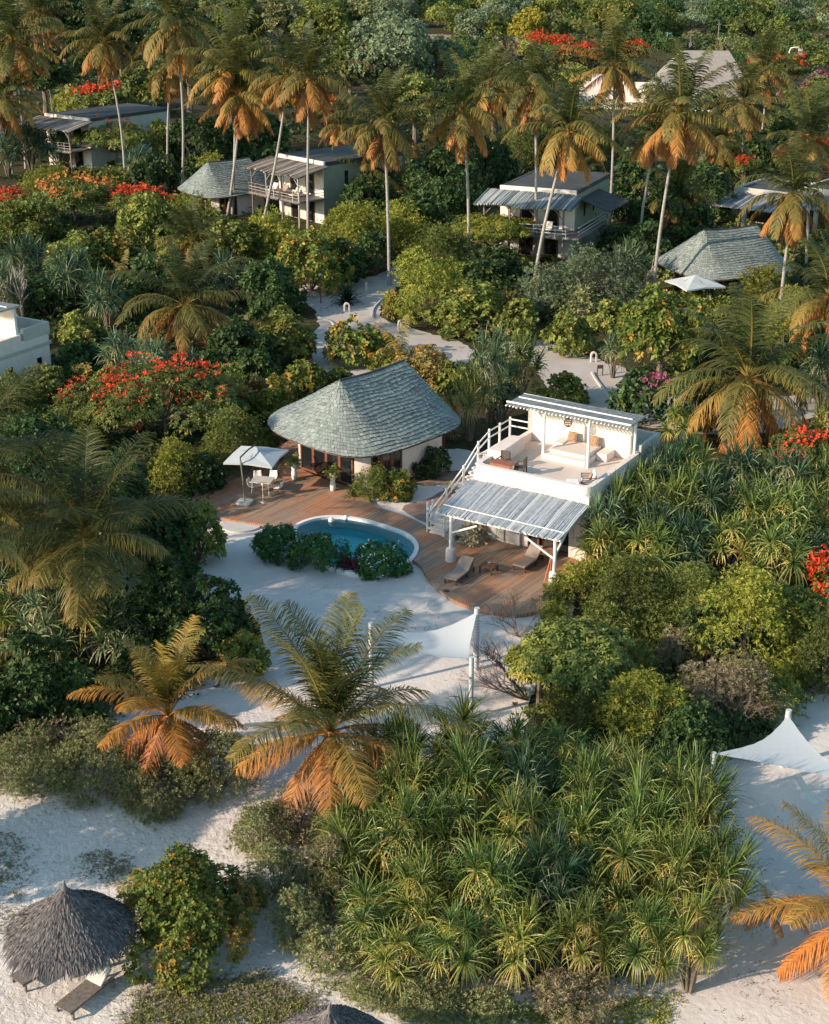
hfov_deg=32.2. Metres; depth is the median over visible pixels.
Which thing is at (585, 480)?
terrace armchair
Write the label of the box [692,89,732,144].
shrub
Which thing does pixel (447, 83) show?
tree
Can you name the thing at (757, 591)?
shrub
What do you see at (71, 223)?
undergrowth
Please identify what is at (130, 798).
shrub
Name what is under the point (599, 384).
path kerb
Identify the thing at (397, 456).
door
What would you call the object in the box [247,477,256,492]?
dining chair
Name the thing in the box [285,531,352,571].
shrub
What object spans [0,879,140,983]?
thatched parasol
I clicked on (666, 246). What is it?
shrub
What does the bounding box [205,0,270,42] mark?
tree
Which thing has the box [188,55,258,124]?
tree
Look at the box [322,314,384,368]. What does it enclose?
shrub
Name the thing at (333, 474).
planter vase
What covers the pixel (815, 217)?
house
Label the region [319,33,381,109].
tree
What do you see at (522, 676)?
tree
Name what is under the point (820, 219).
door
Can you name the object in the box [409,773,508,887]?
screw pine
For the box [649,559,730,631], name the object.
shrub
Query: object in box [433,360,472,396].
shrub
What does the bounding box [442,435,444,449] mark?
door
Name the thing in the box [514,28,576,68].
tree
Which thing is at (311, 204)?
door
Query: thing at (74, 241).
shrub
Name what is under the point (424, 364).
shrub
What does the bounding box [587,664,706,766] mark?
shrub
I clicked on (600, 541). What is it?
screw pine
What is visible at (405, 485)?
shrub
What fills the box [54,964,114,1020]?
beach lounger
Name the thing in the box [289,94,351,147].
tree
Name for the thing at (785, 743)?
shade sail
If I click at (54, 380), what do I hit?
shrub
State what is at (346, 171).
window
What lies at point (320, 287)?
path lamp post
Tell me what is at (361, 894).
screw pine
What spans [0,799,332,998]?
fallen leaves
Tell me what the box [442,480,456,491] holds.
young palm
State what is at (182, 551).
shrub
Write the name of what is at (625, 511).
screw pine
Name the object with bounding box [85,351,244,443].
tree
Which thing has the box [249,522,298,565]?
shrub
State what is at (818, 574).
shrub
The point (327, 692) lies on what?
coconut palm
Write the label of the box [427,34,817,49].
boundary wall
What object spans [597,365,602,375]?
wooden stand
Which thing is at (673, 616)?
shrub
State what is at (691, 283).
parasol
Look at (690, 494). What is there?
screw pine
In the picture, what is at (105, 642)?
screw pine
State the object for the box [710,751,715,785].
sail post
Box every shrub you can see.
[0,192,62,246]
[0,264,28,316]
[0,367,40,415]
[0,368,46,434]
[0,404,87,510]
[0,627,78,746]
[0,682,27,753]
[0,715,82,803]
[6,688,121,771]
[13,272,88,319]
[16,161,79,197]
[17,362,79,417]
[37,711,142,810]
[40,401,110,453]
[40,662,111,742]
[41,229,111,281]
[48,84,90,112]
[50,339,109,380]
[56,309,105,344]
[60,445,153,530]
[67,362,96,393]
[68,164,137,189]
[75,227,146,274]
[86,362,137,402]
[104,500,185,578]
[105,751,200,829]
[109,77,149,104]
[111,633,161,693]
[111,841,268,997]
[114,249,193,325]
[115,190,182,255]
[124,554,201,651]
[127,152,182,193]
[141,496,201,566]
[145,430,208,495]
[146,117,181,163]
[153,233,229,279]
[157,188,224,244]
[158,571,256,660]
[167,721,265,807]
[169,114,242,174]
[176,451,229,495]
[176,498,227,568]
[180,349,235,384]
[194,150,224,168]
[194,214,265,261]
[197,356,265,422]
[198,402,272,477]
[206,313,284,381]
[215,628,271,679]
[217,597,262,664]
[223,794,298,859]
[226,112,292,161]
[226,347,281,386]
[228,203,304,260]
[238,253,307,318]
[238,422,284,461]
[240,837,307,902]
[247,287,294,320]
[247,303,316,363]
[247,373,296,420]
[247,374,268,413]
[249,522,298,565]
[257,779,328,852]
[263,877,331,956]
[274,225,354,296]
[279,359,340,402]
[282,831,368,925]
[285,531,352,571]
[294,922,366,993]
[311,236,367,284]
[316,199,394,259]
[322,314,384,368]
[323,366,354,386]
[335,173,396,228]
[337,556,351,571]
[340,958,408,1012]
[349,461,390,501]
[349,556,367,574]
[351,538,413,581]
[353,230,398,273]
[360,326,397,352]
[366,346,396,370]
[373,165,429,216]
[377,198,431,252]
[377,245,468,324]
[378,467,418,502]
[380,288,403,319]
[386,966,465,1023]
[391,344,456,392]
[394,188,449,244]
[395,218,482,286]
[401,141,485,225]
[408,462,426,480]
[414,850,494,926]
[420,446,452,479]
[422,279,513,342]
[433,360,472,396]
[452,625,531,700]
[453,521,487,547]
[457,979,528,1023]
[461,243,532,291]
[468,135,521,195]
[472,885,564,958]
[479,587,547,636]
[483,12,509,35]
[490,286,523,319]
[491,119,555,174]
[491,298,539,342]
[492,39,526,66]
[493,60,553,108]
[507,6,549,36]
[507,262,581,320]
[521,127,586,168]
[528,958,628,1023]
[530,370,589,404]
[531,242,648,319]
[532,599,577,631]
[537,107,593,141]
[538,676,625,745]
[539,306,596,357]
[544,280,603,323]
[545,554,614,612]
[578,586,653,655]
[579,122,629,169]
[587,298,624,334]
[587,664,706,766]
[588,255,655,304]
[589,549,678,632]
[589,696,684,765]
[596,842,670,917]
[597,225,646,256]
[604,363,675,424]
[607,147,664,220]
[622,592,695,654]
[623,217,673,270]
[626,72,697,132]
[634,177,714,243]
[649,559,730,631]
[655,623,717,680]
[655,695,734,772]
[664,297,721,362]
[668,374,724,433]
[670,286,745,321]
[672,273,690,293]
[675,640,785,736]
[676,598,754,674]
[677,160,738,219]
[677,672,779,741]
[683,561,806,687]
[686,319,754,385]
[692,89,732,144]
[704,138,760,186]
[713,706,775,748]
[722,322,769,366]
[726,127,773,162]
[726,661,815,735]
[734,261,792,310]
[748,582,828,673]
[758,75,828,138]
[758,114,819,163]
[762,283,825,341]
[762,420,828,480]
[767,326,828,396]
[787,606,828,703]
[793,232,828,283]
[798,67,828,99]
[798,543,828,605]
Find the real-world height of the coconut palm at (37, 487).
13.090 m
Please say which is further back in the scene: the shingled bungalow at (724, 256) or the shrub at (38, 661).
the shingled bungalow at (724, 256)
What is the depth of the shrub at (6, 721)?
56.01 m
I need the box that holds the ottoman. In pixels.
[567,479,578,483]
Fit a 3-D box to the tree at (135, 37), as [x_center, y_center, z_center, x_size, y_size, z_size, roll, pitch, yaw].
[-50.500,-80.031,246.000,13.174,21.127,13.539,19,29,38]
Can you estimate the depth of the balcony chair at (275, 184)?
157.02 m
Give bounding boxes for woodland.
[0,0,828,82]
[21,0,828,87]
[49,0,828,85]
[80,0,828,85]
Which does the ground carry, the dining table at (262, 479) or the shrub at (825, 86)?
the shrub at (825, 86)
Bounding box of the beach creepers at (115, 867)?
[75,845,135,888]
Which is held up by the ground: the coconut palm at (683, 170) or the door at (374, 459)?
the coconut palm at (683, 170)
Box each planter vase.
[283,451,302,479]
[322,462,341,490]
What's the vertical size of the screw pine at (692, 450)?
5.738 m
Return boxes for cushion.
[567,431,577,441]
[590,435,599,446]
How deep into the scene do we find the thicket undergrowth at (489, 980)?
45.89 m
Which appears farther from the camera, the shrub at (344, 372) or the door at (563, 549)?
the shrub at (344, 372)
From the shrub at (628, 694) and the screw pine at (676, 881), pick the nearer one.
the screw pine at (676, 881)
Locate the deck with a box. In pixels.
[195,440,588,616]
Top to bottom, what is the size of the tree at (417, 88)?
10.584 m
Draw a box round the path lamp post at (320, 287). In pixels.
[318,274,321,302]
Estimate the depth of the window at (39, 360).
100.68 m
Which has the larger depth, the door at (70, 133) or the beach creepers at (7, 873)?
the door at (70, 133)
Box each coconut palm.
[0,0,70,168]
[0,51,54,172]
[0,362,100,532]
[0,424,205,641]
[0,485,49,574]
[2,0,76,109]
[51,0,143,173]
[66,614,260,788]
[111,238,268,353]
[116,0,239,193]
[121,22,219,170]
[154,196,234,287]
[174,0,284,216]
[183,31,289,217]
[185,591,468,823]
[246,31,327,215]
[252,19,368,233]
[309,90,370,145]
[325,66,444,285]
[334,125,411,203]
[411,47,530,258]
[414,118,472,179]
[448,39,528,148]
[479,31,581,260]
[500,70,640,297]
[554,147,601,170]
[555,5,667,224]
[611,37,759,294]
[619,88,694,227]
[632,144,719,229]
[650,282,828,454]
[686,102,754,174]
[701,57,794,169]
[725,26,805,146]
[727,800,828,1002]
[735,133,828,298]
[758,231,828,402]
[762,83,828,285]
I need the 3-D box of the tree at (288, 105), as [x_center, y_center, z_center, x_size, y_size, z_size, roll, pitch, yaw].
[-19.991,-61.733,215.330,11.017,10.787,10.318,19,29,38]
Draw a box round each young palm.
[103,248,137,282]
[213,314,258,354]
[254,302,282,329]
[366,314,435,364]
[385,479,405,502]
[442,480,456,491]
[742,884,810,945]
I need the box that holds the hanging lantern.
[564,417,571,426]
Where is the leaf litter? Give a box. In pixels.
[362,756,687,983]
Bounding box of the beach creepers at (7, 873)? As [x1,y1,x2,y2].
[0,831,37,934]
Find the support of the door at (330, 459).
in the shingled bungalow at (398, 415)
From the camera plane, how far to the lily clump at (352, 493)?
82.08 m
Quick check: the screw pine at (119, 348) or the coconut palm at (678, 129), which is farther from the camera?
the coconut palm at (678, 129)
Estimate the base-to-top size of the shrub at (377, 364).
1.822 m
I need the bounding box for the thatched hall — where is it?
[646,50,752,112]
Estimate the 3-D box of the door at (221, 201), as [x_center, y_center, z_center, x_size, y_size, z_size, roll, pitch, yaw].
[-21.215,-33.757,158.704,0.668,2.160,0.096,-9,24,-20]
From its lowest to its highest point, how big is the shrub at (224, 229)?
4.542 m
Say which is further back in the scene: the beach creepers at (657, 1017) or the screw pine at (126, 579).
the screw pine at (126, 579)
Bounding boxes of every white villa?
[0,302,51,382]
[426,393,659,584]
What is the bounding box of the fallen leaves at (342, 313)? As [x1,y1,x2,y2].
[287,279,462,364]
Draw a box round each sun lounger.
[444,555,474,585]
[512,543,543,572]
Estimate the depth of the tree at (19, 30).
256.76 m
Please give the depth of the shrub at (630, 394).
93.73 m
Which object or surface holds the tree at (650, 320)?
on the ground
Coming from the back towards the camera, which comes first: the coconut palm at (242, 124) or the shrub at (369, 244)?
the coconut palm at (242, 124)
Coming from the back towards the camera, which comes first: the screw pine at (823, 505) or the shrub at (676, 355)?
the shrub at (676, 355)
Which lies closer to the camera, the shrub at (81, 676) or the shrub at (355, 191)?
the shrub at (81, 676)
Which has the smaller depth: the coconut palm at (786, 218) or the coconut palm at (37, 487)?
the coconut palm at (37, 487)
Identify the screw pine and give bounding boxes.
[0,125,26,175]
[0,229,58,297]
[0,256,35,312]
[0,530,48,620]
[0,583,40,665]
[1,517,95,608]
[5,580,87,662]
[7,117,50,169]
[35,578,144,662]
[36,239,101,314]
[37,130,77,170]
[47,542,147,606]
[73,264,132,328]
[76,594,157,663]
[95,326,145,377]
[117,142,159,172]
[123,328,177,390]
[170,345,204,385]
[196,247,252,306]
[293,841,368,913]
[307,797,378,855]
[307,800,397,903]
[321,755,399,846]
[333,866,415,951]
[334,897,401,963]
[346,699,435,790]
[352,915,440,997]
[354,741,396,788]
[354,778,456,898]
[358,722,454,844]
[378,838,469,940]
[402,710,431,755]
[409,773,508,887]
[412,892,504,988]
[416,680,512,794]
[428,714,510,832]
[436,828,543,944]
[441,355,493,440]
[445,424,465,439]
[465,321,519,422]
[473,769,568,897]
[475,373,526,425]
[480,706,567,792]
[481,890,565,994]
[487,730,570,848]
[489,327,548,408]
[496,809,600,926]
[531,716,616,796]
[531,883,626,985]
[540,776,627,895]
[548,737,627,851]
[566,816,674,932]
[570,514,637,583]
[574,484,629,561]
[586,728,669,796]
[594,735,689,842]
[597,755,688,897]
[598,329,632,377]
[598,887,689,997]
[600,465,648,554]
[602,486,639,548]
[603,235,658,298]
[610,513,688,584]
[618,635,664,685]
[620,471,694,550]
[623,454,671,508]
[624,687,675,762]
[626,488,684,558]
[626,814,737,945]
[632,452,677,495]
[636,871,743,993]
[642,435,692,490]
[647,740,708,799]
[648,737,755,842]
[650,505,728,583]
[652,759,748,892]
[655,399,701,449]
[658,461,713,552]
[664,429,707,500]
[668,423,722,501]
[668,814,772,941]
[685,461,749,556]
[693,510,768,580]
[709,429,781,521]
[714,469,786,555]
[741,516,817,584]
[744,475,826,562]
[750,442,822,523]
[779,526,828,575]
[784,442,828,526]
[798,331,828,413]
[800,478,828,548]
[809,388,828,438]
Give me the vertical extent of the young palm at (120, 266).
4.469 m
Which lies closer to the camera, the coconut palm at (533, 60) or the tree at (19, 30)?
the coconut palm at (533, 60)
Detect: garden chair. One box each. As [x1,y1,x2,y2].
[496,450,510,460]
[514,456,526,472]
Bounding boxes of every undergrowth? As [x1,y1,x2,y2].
[0,58,828,189]
[0,183,293,357]
[0,351,251,734]
[360,737,722,1003]
[420,418,828,818]
[433,186,828,394]
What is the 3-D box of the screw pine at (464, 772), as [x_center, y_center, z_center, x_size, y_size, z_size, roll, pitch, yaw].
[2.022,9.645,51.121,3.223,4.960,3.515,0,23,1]
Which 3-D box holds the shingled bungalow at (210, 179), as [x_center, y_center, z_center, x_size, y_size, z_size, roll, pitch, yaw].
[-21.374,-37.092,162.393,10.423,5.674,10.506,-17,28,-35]
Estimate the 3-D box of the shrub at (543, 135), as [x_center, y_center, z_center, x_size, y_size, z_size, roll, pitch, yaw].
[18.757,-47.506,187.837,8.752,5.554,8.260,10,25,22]
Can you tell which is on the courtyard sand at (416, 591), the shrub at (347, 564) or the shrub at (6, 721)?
the shrub at (347, 564)
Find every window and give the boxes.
[8,357,41,380]
[344,170,347,184]
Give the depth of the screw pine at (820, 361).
94.72 m
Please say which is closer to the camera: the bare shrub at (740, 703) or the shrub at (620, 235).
the bare shrub at (740, 703)
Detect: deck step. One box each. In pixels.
[221,521,260,532]
[427,595,486,618]
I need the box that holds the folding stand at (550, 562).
[544,554,552,582]
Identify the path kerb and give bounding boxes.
[317,316,334,324]
[372,292,387,317]
[591,371,613,402]
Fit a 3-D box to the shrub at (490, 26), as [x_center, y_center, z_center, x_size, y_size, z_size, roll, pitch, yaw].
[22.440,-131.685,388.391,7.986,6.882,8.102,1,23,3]
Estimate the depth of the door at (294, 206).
158.36 m
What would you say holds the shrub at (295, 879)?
on the ground
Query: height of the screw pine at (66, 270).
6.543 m
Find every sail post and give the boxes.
[368,622,373,685]
[469,656,473,714]
[473,607,479,670]
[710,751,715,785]
[779,708,791,767]
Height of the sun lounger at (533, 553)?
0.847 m
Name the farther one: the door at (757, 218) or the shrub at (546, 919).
the door at (757, 218)
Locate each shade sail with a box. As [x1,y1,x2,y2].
[373,614,475,657]
[716,717,828,776]
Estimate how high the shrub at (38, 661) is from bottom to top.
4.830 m
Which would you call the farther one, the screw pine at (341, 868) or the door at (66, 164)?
the door at (66, 164)
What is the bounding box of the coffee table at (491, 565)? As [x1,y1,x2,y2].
[479,561,498,575]
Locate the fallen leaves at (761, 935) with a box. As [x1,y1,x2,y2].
[699,799,827,1023]
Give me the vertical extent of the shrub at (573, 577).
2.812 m
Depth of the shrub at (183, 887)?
45.10 m
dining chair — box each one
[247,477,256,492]
[253,470,261,483]
[268,470,277,486]
[274,480,284,494]
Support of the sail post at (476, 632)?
on the courtyard sand at (416, 591)
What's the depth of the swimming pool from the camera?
78.82 m
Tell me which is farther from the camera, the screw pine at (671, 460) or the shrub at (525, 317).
the shrub at (525, 317)
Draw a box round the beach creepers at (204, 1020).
[125,971,317,1023]
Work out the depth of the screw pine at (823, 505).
74.20 m
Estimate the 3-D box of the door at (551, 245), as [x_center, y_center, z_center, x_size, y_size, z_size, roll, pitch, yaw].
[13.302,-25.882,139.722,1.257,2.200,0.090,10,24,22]
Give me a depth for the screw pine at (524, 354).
95.77 m
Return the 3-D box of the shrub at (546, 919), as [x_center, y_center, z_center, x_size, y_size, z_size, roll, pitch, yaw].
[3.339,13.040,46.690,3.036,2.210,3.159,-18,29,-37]
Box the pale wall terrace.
[560,74,648,109]
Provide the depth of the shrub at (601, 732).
56.65 m
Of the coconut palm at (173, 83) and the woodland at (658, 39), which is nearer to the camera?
the coconut palm at (173, 83)
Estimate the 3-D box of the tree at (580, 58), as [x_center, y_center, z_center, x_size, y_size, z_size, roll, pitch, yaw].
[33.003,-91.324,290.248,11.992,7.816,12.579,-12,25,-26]
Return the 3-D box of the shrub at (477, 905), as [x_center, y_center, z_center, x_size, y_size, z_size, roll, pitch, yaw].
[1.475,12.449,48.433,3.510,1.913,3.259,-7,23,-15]
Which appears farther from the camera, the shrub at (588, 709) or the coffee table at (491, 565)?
the coffee table at (491, 565)
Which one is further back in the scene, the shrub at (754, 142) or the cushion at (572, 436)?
the shrub at (754, 142)
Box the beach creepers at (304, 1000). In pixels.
[109,964,334,1023]
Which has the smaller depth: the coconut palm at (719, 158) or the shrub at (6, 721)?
the shrub at (6, 721)
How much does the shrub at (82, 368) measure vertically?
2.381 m
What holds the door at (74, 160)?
in the two storey lodge at (68, 123)
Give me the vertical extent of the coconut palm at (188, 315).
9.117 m
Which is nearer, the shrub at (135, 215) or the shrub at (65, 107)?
the shrub at (135, 215)
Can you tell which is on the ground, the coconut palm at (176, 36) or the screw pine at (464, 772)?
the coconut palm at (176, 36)
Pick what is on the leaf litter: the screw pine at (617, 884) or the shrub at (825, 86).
the screw pine at (617, 884)
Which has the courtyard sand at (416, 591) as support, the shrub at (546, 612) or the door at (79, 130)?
the shrub at (546, 612)
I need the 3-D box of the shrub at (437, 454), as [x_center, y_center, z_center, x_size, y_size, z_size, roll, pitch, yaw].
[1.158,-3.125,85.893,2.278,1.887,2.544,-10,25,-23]
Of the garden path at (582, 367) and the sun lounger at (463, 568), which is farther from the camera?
the garden path at (582, 367)
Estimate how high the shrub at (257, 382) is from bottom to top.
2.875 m
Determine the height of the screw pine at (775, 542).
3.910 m
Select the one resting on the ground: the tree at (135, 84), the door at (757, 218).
the tree at (135, 84)
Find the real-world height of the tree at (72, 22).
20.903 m
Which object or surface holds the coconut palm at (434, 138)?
on the ground
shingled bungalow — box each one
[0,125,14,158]
[177,157,270,216]
[267,359,460,486]
[658,224,790,302]
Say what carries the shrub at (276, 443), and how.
on the ground
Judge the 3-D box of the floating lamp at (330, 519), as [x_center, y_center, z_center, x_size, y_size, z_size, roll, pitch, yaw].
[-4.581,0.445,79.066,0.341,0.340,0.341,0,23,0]
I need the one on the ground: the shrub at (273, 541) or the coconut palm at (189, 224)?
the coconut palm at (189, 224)
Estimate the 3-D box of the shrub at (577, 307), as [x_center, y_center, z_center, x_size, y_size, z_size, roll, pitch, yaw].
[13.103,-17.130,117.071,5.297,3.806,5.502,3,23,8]
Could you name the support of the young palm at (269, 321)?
on the ground
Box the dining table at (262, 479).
[249,475,274,493]
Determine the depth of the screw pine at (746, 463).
77.44 m
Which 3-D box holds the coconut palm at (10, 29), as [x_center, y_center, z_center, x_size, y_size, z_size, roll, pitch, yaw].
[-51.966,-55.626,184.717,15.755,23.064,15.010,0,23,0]
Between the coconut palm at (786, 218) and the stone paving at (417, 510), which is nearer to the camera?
the stone paving at (417, 510)
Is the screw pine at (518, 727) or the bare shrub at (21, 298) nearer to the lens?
the screw pine at (518, 727)
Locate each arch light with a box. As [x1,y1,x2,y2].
[344,302,349,311]
[397,320,401,329]
[590,351,596,361]
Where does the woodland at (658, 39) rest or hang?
on the ground
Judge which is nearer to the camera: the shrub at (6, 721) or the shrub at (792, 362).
the shrub at (6, 721)
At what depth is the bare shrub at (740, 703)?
58.08 m
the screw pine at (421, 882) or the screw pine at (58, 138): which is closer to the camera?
the screw pine at (421, 882)
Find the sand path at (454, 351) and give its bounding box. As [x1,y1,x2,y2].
[281,264,473,387]
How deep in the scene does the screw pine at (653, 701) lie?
56.48 m
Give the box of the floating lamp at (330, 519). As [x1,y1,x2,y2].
[328,517,333,522]
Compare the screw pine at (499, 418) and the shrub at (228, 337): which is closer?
the screw pine at (499, 418)
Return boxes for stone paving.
[402,487,457,521]
[409,470,469,485]
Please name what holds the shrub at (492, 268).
on the ground
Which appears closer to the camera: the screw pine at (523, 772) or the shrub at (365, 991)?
the shrub at (365, 991)
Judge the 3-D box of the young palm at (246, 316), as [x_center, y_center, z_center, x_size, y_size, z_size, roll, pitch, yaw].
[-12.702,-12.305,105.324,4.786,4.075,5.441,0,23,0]
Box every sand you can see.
[0,671,741,1023]
[191,448,575,748]
[669,685,828,1023]
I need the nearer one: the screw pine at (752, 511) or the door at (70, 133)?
the screw pine at (752, 511)
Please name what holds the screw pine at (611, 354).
on the garden path at (582, 367)
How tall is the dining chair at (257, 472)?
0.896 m
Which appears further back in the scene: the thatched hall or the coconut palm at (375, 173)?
the thatched hall
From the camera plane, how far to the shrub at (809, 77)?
246.79 m
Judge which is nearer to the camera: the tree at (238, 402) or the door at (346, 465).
the door at (346, 465)
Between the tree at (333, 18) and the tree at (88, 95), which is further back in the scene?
the tree at (333, 18)
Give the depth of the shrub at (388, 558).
72.47 m
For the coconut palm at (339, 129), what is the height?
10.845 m
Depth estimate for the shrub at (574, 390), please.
97.86 m
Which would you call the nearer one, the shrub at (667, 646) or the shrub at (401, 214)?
the shrub at (667, 646)
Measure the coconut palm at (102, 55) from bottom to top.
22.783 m
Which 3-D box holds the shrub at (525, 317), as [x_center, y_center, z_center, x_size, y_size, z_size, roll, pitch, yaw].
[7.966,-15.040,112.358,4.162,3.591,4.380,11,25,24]
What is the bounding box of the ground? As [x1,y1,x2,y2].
[0,1,828,752]
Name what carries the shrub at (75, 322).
on the ground
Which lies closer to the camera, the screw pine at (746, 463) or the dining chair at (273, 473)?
the screw pine at (746, 463)
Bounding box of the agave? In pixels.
[328,278,368,306]
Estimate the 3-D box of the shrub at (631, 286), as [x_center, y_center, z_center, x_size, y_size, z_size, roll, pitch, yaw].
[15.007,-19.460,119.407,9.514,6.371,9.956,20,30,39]
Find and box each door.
[60,153,68,165]
[66,131,73,144]
[68,153,75,166]
[73,128,81,145]
[75,151,83,167]
[219,198,225,214]
[225,198,230,214]
[231,197,237,214]
[283,176,290,188]
[284,201,291,215]
[291,177,296,189]
[291,203,298,217]
[299,176,305,191]
[300,203,306,218]
[300,445,312,472]
[309,173,314,193]
[309,201,314,220]
[313,449,325,476]
[326,453,339,481]
[339,456,353,485]
[371,456,381,479]
[382,454,391,481]
[392,451,401,479]
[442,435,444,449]
[508,207,520,217]
[510,237,519,253]
[520,236,532,254]
[521,208,533,219]
[528,517,539,545]
[532,238,544,255]
[533,209,545,225]
[541,521,557,549]
[545,239,557,257]
[547,210,558,226]
[558,524,568,554]
[723,280,730,291]
[730,280,738,295]
[739,209,749,220]
[749,210,760,221]
[759,212,770,222]
[805,210,813,222]
[818,211,828,224]
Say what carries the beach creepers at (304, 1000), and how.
on the beach sand at (62, 839)
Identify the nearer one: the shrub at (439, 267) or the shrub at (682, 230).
the shrub at (439, 267)
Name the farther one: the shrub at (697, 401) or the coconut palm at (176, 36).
the coconut palm at (176, 36)
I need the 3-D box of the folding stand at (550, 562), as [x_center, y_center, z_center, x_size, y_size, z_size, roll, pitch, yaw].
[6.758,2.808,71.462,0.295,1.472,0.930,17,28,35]
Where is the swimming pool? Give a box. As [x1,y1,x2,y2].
[293,515,418,577]
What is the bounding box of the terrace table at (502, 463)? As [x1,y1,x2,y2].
[490,459,516,470]
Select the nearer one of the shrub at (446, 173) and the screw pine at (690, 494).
the screw pine at (690, 494)
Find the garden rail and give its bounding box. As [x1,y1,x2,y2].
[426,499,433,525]
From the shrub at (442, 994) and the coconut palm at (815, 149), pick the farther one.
the coconut palm at (815, 149)
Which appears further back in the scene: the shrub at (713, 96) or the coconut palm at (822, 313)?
the shrub at (713, 96)
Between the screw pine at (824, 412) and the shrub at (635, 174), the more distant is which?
the shrub at (635, 174)
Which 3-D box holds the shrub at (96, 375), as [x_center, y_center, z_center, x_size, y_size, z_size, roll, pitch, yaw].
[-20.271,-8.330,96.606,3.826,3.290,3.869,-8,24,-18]
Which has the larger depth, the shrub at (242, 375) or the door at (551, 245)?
the door at (551, 245)
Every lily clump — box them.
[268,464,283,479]
[339,483,362,500]
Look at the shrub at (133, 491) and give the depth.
77.90 m
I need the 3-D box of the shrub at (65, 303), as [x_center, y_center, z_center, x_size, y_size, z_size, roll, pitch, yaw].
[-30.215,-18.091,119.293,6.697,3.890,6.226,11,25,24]
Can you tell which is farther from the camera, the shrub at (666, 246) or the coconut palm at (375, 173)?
the coconut palm at (375, 173)
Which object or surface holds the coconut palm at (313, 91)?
on the ground
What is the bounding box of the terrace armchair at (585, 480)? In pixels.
[581,469,596,484]
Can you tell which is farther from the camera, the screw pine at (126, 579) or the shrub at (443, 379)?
the shrub at (443, 379)
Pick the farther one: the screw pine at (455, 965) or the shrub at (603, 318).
the shrub at (603, 318)
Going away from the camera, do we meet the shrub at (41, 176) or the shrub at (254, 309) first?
the shrub at (254, 309)
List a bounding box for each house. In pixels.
[701,178,814,226]
[796,178,828,232]
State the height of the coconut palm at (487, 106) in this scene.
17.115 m
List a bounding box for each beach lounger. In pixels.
[9,969,48,992]
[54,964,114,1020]
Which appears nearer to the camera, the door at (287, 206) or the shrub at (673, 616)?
the shrub at (673, 616)
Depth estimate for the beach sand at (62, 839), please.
50.87 m
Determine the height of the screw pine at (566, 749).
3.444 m
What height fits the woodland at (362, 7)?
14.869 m
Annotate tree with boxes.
[0,0,32,94]
[0,185,28,219]
[12,49,73,112]
[24,0,91,100]
[27,168,115,224]
[49,371,151,439]
[61,80,141,107]
[70,112,161,165]
[74,0,151,99]
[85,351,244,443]
[100,181,180,211]
[118,62,187,105]
[143,0,224,112]
[172,377,257,427]
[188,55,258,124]
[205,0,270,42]
[248,65,301,134]
[249,0,307,43]
[288,0,351,82]
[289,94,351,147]
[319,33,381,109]
[342,8,432,82]
[379,71,444,146]
[406,34,465,103]
[433,73,486,118]
[450,212,535,257]
[486,86,529,138]
[501,638,573,704]
[511,616,638,706]
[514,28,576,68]
[549,39,603,66]
[615,281,710,389]
[619,38,652,74]
[723,154,767,183]
[742,48,814,95]
[771,133,828,170]
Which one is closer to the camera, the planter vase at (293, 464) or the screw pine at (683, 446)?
the screw pine at (683, 446)
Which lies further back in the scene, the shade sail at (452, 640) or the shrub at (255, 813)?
the shade sail at (452, 640)
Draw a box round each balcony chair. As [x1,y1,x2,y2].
[265,182,278,190]
[275,184,288,192]
[288,187,301,196]
[541,221,552,232]
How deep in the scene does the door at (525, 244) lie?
140.75 m
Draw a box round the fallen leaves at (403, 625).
[251,563,485,682]
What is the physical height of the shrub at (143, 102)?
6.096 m
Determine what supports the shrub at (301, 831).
on the ground
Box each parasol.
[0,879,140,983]
[223,444,288,505]
[281,1002,384,1023]
[665,275,725,291]
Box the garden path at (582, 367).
[502,338,815,434]
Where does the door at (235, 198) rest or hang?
in the shingled bungalow at (210, 179)
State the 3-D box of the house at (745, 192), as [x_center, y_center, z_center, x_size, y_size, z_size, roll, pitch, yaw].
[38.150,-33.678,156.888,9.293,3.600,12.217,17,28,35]
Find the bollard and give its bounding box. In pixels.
[365,282,367,292]
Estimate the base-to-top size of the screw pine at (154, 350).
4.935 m
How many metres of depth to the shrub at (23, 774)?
54.47 m
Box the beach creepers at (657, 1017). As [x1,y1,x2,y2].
[322,972,688,1023]
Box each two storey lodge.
[19,103,169,171]
[242,144,403,227]
[473,168,628,265]
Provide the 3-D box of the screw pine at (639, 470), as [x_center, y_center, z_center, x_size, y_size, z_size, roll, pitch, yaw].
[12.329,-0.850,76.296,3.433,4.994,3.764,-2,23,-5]
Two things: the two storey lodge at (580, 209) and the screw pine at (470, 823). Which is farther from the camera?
the two storey lodge at (580, 209)
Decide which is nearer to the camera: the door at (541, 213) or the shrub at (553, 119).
the door at (541, 213)
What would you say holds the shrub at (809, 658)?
on the ground
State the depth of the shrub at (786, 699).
58.99 m
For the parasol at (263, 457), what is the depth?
80.99 m
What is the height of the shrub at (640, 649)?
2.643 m
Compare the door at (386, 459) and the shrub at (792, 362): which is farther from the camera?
the shrub at (792, 362)
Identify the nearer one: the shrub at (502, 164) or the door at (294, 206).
the door at (294, 206)

